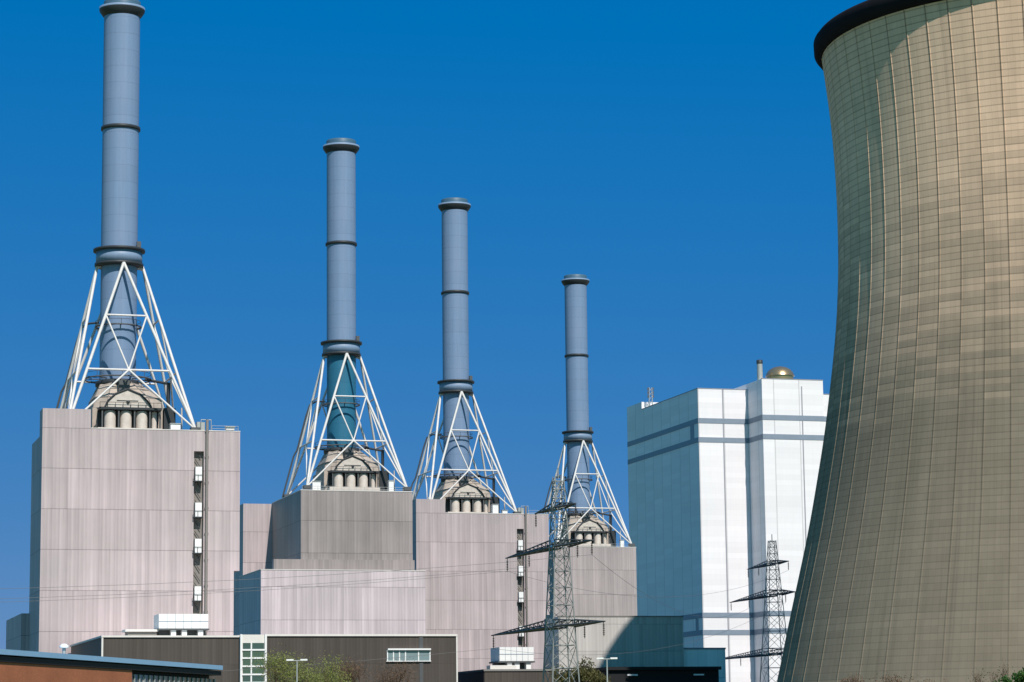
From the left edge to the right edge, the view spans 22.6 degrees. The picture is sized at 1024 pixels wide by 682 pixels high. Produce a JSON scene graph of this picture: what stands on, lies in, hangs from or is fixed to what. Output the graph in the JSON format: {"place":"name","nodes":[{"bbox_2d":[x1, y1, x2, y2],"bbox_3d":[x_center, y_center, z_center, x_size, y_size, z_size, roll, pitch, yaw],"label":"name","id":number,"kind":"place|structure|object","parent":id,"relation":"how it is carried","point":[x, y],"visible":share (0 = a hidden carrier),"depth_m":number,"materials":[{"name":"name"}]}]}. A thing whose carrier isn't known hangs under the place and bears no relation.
{"place":"outdoors","nodes":[
{"label":"outdoors","id":0,"kind":"place"},
{"bbox_2d":[0,649,222,681],"bbox_3d":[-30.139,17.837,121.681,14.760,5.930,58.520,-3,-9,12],"label":"brick building","id":1,"kind":"structure","parent":0,"point":[23,666],"depth_m":129.22,"materials":[{"name":"brown brick"}]},
{"bbox_2d":[59,644,68,653],"bbox_3d":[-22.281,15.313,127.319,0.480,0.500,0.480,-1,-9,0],"label":"roof cowl","id":2,"kind":"object","parent":1,"relation":"on","point":[63,646],"visible":0.98,"depth_m":127.21,"materials":[{"name":"metal"}]},
{"bbox_2d":[6,408,239,653],"bbox_3d":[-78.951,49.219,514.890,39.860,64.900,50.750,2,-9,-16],"label":"boiler house","id":3,"kind":"structure","parent":0,"point":[118,510],"depth_m":493.14,"materials":[{"name":"white paint"}]},
{"bbox_2d":[56,0,199,429],"bbox_3d":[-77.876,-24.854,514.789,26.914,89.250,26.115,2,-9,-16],"label":"chimney","id":4,"kind":"object","parent":3,"relation":"on","point":[119,252],"visible":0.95,"depth_m":511.78,"materials":[{"name":"metal"}]},
{"bbox_2d":[88,378,182,429],"bbox_3d":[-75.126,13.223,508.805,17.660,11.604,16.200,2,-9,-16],"label":"flue hood","id":5,"kind":"object","parent":3,"relation":"on","point":[127,403],"visible":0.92,"depth_m":502.03,"materials":[{"name":"metal"}]},
{"bbox_2d":[169,423,180,429],"bbox_3d":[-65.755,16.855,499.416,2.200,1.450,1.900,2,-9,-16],"label":"roof vent","id":6,"kind":"object","parent":3,"relation":"on","point":[176,426],"visible":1,"depth_m":498.70,"materials":[{"name":"white metal"}]},
{"bbox_2d":[225,426,234,430],"bbox_3d":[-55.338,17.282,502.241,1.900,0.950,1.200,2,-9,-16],"label":"roof vent","id":7,"kind":"object","parent":3,"relation":"on","point":[230,428],"visible":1,"depth_m":501.84,"materials":[{"name":"white metal"}]},
{"bbox_2d":[70,634,457,681],"bbox_3d":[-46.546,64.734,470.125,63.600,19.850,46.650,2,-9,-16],"label":"turbine hall","id":8,"kind":"structure","parent":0,"point":[233,653],"depth_m":451.04,"materials":[{"name":"brown metal"}]},
{"bbox_2d":[122,629,157,634],"bbox_3d":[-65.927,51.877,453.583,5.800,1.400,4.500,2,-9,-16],"label":"roof lantern","id":9,"kind":"object","parent":8,"relation":"on","point":[140,631],"visible":0.79,"depth_m":451.73,"materials":[{"name":"white metal"}]},
{"bbox_2d":[154,614,208,634],"bbox_3d":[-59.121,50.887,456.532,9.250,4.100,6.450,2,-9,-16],"label":"rooftop unit","id":10,"kind":"object","parent":8,"relation":"on","point":[180,624],"visible":0.85,"depth_m":454.02,"materials":[{"name":"white paint"}]},
{"bbox_2d":[233,486,425,634],"bbox_3d":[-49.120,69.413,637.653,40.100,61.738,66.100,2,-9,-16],"label":"boiler house","id":11,"kind":"structure","parent":0,"point":[307,535],"depth_m":614.31,"materials":[{"name":"metal"}]},
{"bbox_2d":[310,481,320,489],"bbox_3d":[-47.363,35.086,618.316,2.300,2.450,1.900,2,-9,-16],"label":"roof vent","id":12,"kind":"object","parent":11,"relation":"on","point":[315,484],"visible":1,"depth_m":617.62,"materials":[{"name":"white metal"}]},
{"bbox_2d":[282,138,410,497],"bbox_3d":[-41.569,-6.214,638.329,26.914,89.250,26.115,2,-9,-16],"label":"chimney","id":13,"kind":"object","parent":11,"relation":"on","point":[341,345],"visible":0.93,"depth_m":635.35,"materials":[{"name":"grey metal"}]},
{"bbox_2d":[313,447,394,490],"bbox_3d":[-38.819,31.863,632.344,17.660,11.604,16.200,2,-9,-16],"label":"flue hood","id":14,"kind":"object","parent":13,"relation":"attached to","point":[352,468],"visible":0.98,"depth_m":625.55,"materials":[{"name":"metal"}]},
{"bbox_2d":[388,480,393,490],"bbox_3d":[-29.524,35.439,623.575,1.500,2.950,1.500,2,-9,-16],"label":"roof vent","id":15,"kind":"object","parent":11,"relation":"on","point":[390,483],"visible":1,"depth_m":623.08,"materials":[{"name":"white metal"}]},
{"bbox_2d":[0,0,865,648],"label":"sky","id":16,"kind":"structure","parent":0,"point":[676,157],"materials":[{"name":"blue"}]},
{"bbox_2d":[412,499,549,671],"bbox_3d":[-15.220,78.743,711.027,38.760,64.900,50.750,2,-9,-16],"label":"boiler house","id":17,"kind":"structure","parent":0,"point":[475,611],"depth_m":689.33,"materials":[{"name":"white paint"}]},
{"bbox_2d":[411,197,520,513],"bbox_3d":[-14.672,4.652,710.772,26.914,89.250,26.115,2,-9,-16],"label":"chimney","id":18,"kind":"object","parent":17,"relation":"on","point":[456,387],"visible":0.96,"depth_m":707.76,"materials":[{"name":"grey metal"}]},
{"bbox_2d":[433,475,504,512],"bbox_3d":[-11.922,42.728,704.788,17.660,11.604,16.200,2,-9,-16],"label":"flue hood","id":19,"kind":"object","parent":17,"relation":"on","point":[466,494],"visible":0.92,"depth_m":698.13,"materials":[{"name":"concrete"}]},
{"bbox_2d":[490,504,498,512],"bbox_3d":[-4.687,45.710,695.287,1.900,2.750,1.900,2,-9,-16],"label":"roof vent","id":20,"kind":"object","parent":17,"relation":"on","point":[494,508],"visible":1,"depth_m":694.57,"materials":[{"name":"white metal"}]},
{"bbox_2d":[458,665,555,681],"bbox_3d":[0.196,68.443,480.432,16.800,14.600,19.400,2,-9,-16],"label":"pump house","id":21,"kind":"structure","parent":0,"point":[501,673],"depth_m":472.10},
{"bbox_2d":[489,647,534,668],"bbox_3d":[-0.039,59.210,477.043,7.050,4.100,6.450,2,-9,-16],"label":"rooftop unit","id":22,"kind":"object","parent":21,"relation":"on","point":[522,659],"visible":0.92,"depth_m":474.53,"materials":[{"name":"white paint"}]},
{"bbox_2d":[547,543,636,617],"bbox_3d":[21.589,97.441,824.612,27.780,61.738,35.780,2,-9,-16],"label":"boiler house","id":23,"kind":"structure","parent":0,"point":[591,573],"depth_m":810.90,"materials":[{"name":"metal"}]},
{"bbox_2d":[542,274,634,546],"bbox_3d":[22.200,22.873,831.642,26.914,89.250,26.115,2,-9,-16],"label":"chimney","id":24,"kind":"object","parent":23,"relation":"on","point":[578,433],"visible":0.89,"depth_m":828.70,"materials":[{"name":"grey metal"}]},
{"bbox_2d":[556,512,620,546],"bbox_3d":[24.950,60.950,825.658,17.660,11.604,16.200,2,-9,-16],"label":"flue hood","id":25,"kind":"object","parent":24,"relation":"attached to","point":[591,526],"visible":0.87,"depth_m":819.02,"materials":[{"name":"concrete"}]},
{"bbox_2d":[619,540,623,546],"bbox_3d":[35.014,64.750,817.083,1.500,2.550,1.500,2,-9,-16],"label":"roof vent","id":26,"kind":"object","parent":23,"relation":"on","point":[621,543],"visible":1,"depth_m":816.54,"materials":[{"name":"white metal"}]},
{"bbox_2d":[544,616,683,674],"bbox_3d":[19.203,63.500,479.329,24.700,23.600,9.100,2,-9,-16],"label":"ash hall","id":27,"kind":"structure","parent":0,"point":[624,636],"depth_m":476.54,"materials":[{"name":"grey metal"}]},
{"bbox_2d":[627,378,828,681],"bbox_3d":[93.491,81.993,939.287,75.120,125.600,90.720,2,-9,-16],"label":"white boiler block","id":28,"kind":"structure","parent":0,"point":[722,483],"depth_m":904.21,"materials":[{"name":"white metal"}]},
{"bbox_2d":[647,387,653,404],"bbox_3d":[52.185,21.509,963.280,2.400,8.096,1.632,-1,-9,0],"label":"antenna mast","id":29,"kind":"object","parent":28,"relation":"on","point":[648,392],"visible":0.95,"depth_m":963.13,"materials":[{"name":"metal"}]},
{"bbox_2d":[756,360,762,379],"bbox_3d":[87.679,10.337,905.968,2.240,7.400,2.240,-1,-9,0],"label":"roof flue","id":30,"kind":"object","parent":28,"relation":"on","point":[759,363],"visible":1,"depth_m":905.25,"materials":[{"name":"metal"}]},
{"bbox_2d":[765,366,793,378],"bbox_3d":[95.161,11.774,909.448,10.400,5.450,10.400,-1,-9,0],"label":"roof dome","id":31,"kind":"structure","parent":28,"relation":"on","point":[780,372],"depth_m":905.55,"materials":[{"name":"brown metal"}]},
{"label":"works yard","id":32,"kind":"structure","parent":0,"visible":0},
{"bbox_2d":[567,666,720,681],"bbox_3d":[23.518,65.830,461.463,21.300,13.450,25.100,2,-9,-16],"label":"entrance building","id":33,"kind":"structure","parent":32,"relation":"on","point":[666,674],"depth_m":451.16,"materials":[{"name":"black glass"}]},
{"bbox_2d":[684,648,725,681],"bbox_3d":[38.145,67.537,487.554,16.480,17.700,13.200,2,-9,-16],"label":"annex","id":34,"kind":"object","parent":32,"relation":"on","point":[698,657],"visible":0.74,"depth_m":481.53,"materials":[{"name":"teal metal"}]},
{"bbox_2d":[725,534,795,681],"bbox_3d":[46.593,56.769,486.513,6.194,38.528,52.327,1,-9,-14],"label":"lattice pylon","id":35,"kind":"object","parent":32,"relation":"on","point":[764,596],"visible":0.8,"depth_m":478.79,"materials":[{"name":"metal"}]},
{"bbox_2d":[777,0,1023,681],"bbox_3d":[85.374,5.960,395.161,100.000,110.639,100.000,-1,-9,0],"label":"cooling tower","id":36,"kind":"structure","parent":32,"relation":"on","point":[912,564],"depth_m":370.58,"materials":[{"name":"concrete"}]},
{"label":"ground","id":37,"kind":"structure","parent":0,"visible":0},
{"bbox_2d":[246,643,321,681],"bbox_3d":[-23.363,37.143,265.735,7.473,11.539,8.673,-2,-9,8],"label":"broadleaf tree","id":38,"kind":"object","parent":37,"relation":"on","point":[278,670],"visible":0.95,"depth_m":264.82,"materials":[{"name":"green plant"}]},
{"bbox_2d":[286,659,307,681],"bbox_3d":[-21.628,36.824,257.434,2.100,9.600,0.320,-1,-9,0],"label":"street lamp","id":39,"kind":"object","parent":37,"relation":"on","point":[296,666],"visible":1,"depth_m":257.99,"materials":[{"name":"metal"}]},
{"bbox_2d":[295,654,351,681],"bbox_3d":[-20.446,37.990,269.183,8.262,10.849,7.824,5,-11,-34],"label":"broadleaf tree","id":40,"kind":"object","parent":37,"relation":"on","point":[326,678],"visible":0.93,"depth_m":268.83,"materials":[{"name":"green plant"}]},
{"bbox_2d":[330,655,379,681],"bbox_3d":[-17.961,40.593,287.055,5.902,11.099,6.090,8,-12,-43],"label":"budding tree","id":41,"kind":"object","parent":37,"relation":"on","point":[353,676],"visible":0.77,"depth_m":287.12,"materials":[{"name":"brown plant"}]},
{"bbox_2d":[368,657,424,681],"bbox_3d":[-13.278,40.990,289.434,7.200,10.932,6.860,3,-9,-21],"label":"budding tree","id":42,"kind":"object","parent":37,"relation":"on","point":[390,679],"visible":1,"depth_m":289.25,"materials":[{"name":"brown plant"}]},
{"bbox_2d":[491,468,605,681],"bbox_3d":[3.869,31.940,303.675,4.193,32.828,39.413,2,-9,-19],"label":"lattice pylon","id":43,"kind":"object","parent":37,"relation":"on","point":[560,506],"visible":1,"depth_m":299.45,"materials":[{"name":"metal"}]},
{"bbox_2d":[15,571,506,601],"bbox_3d":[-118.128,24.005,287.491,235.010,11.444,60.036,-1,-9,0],"label":"power line","id":44,"kind":"object","parent":43,"relation":"hanging from","point":[255,590],"visible":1,"depth_m":308.89,"materials":[{"name":"metal"}]},
{"bbox_2d":[0,567,524,598],"bbox_3d":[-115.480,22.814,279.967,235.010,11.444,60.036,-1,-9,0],"label":"power line","id":45,"kind":"object","parent":43,"relation":"hanging from","point":[255,587],"visible":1,"depth_m":300.92,"materials":[{"name":"metal"}]},
{"bbox_2d":[0,555,584,588],"bbox_3d":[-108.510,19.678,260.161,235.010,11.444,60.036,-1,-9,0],"label":"power line","id":46,"kind":"object","parent":43,"relation":"hanging from","point":[283,577],"visible":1,"depth_m":280.52,"materials":[{"name":"metal"}]},
{"bbox_2d":[227,648,493,670],"bbox_3d":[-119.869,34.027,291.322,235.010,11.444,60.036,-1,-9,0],"label":"power line","id":47,"kind":"object","parent":43,"relation":"hanging from","point":[373,659],"visible":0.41,"depth_m":317.19,"materials":[{"name":"metal"}]},
{"bbox_2d":[494,602,785,654],"bbox_3d":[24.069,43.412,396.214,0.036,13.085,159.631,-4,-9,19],"label":"power line","id":48,"kind":"object","parent":43,"relation":"hanging from","point":[638,651],"visible":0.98,"depth_m":376.99,"materials":[{"name":"metal"}]},
{"bbox_2d":[508,570,787,596],"bbox_3d":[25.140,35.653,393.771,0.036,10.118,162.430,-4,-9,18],"label":"power line","id":49,"kind":"object","parent":43,"relation":"hanging from","point":[639,596],"visible":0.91,"depth_m":370.82,"materials":[{"name":"metal"}]},
{"bbox_2d":[595,557,746,617],"bbox_3d":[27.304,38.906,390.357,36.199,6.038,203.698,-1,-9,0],"label":"power line","id":50,"kind":"object","parent":43,"relation":"hanging from","point":[654,599],"visible":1,"depth_m":337.74,"materials":[{"name":"metal"}]},
{"bbox_2d":[550,656,595,681],"bbox_3d":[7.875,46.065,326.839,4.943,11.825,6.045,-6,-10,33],"label":"olive tree","id":51,"kind":"object","parent":37,"relation":"on","point":[584,671],"visible":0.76,"depth_m":326.56,"materials":[{"name":"green plant"}]},
{"bbox_2d":[586,666,610,681],"bbox_3d":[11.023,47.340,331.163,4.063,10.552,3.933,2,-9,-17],"label":"olive tree","id":52,"kind":"object","parent":37,"relation":"on","point":[599,677],"visible":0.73,"depth_m":331.24,"materials":[{"name":"green plant"}]},
{"bbox_2d":[596,657,616,681],"bbox_3d":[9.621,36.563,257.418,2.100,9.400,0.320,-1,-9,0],"label":"street lamp","id":53,"kind":"object","parent":37,"relation":"on","point":[607,665],"visible":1,"depth_m":257.96,"materials":[{"name":"metal"}]},
{"bbox_2d":[840,672,861,681],"bbox_3d":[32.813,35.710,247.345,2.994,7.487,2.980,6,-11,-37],"label":"bare shrub","id":54,"kind":"object","parent":37,"relation":"on","point":[852,680],"visible":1,"depth_m":247.32,"materials":[{"name":"brown plant"}]},
{"bbox_2d":[876,671,913,681],"bbox_3d":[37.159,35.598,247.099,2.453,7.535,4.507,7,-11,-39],"label":"bare shrub","id":55,"kind":"object","parent":37,"relation":"on","point":[895,676],"visible":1,"depth_m":247.75,"materials":[{"name":"brown plant"}]},
{"bbox_2d":[968,659,1014,681],"bbox_3d":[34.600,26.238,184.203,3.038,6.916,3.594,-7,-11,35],"label":"twiggy tree","id":56,"kind":"object","parent":37,"relation":"on","point":[1003,673],"visible":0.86,"depth_m":184.43,"materials":[{"name":"brown plant"}]},
{"bbox_2d":[993,675,1012,681],"bbox_3d":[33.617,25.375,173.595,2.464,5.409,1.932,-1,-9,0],"label":"green bush","id":57,"kind":"object","parent":37,"relation":"on","point":[1004,679],"visible":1,"depth_m":173.85,"materials":[{"name":"green plant"}]},
{"bbox_2d":[1011,667,1023,681],"bbox_3d":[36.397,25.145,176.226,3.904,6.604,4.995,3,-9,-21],"label":"green bush","id":58,"kind":"object","parent":37,"relation":"on","point":[1018,677],"visible":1,"depth_m":177.15,"materials":[{"name":"green plant"}]}
]}

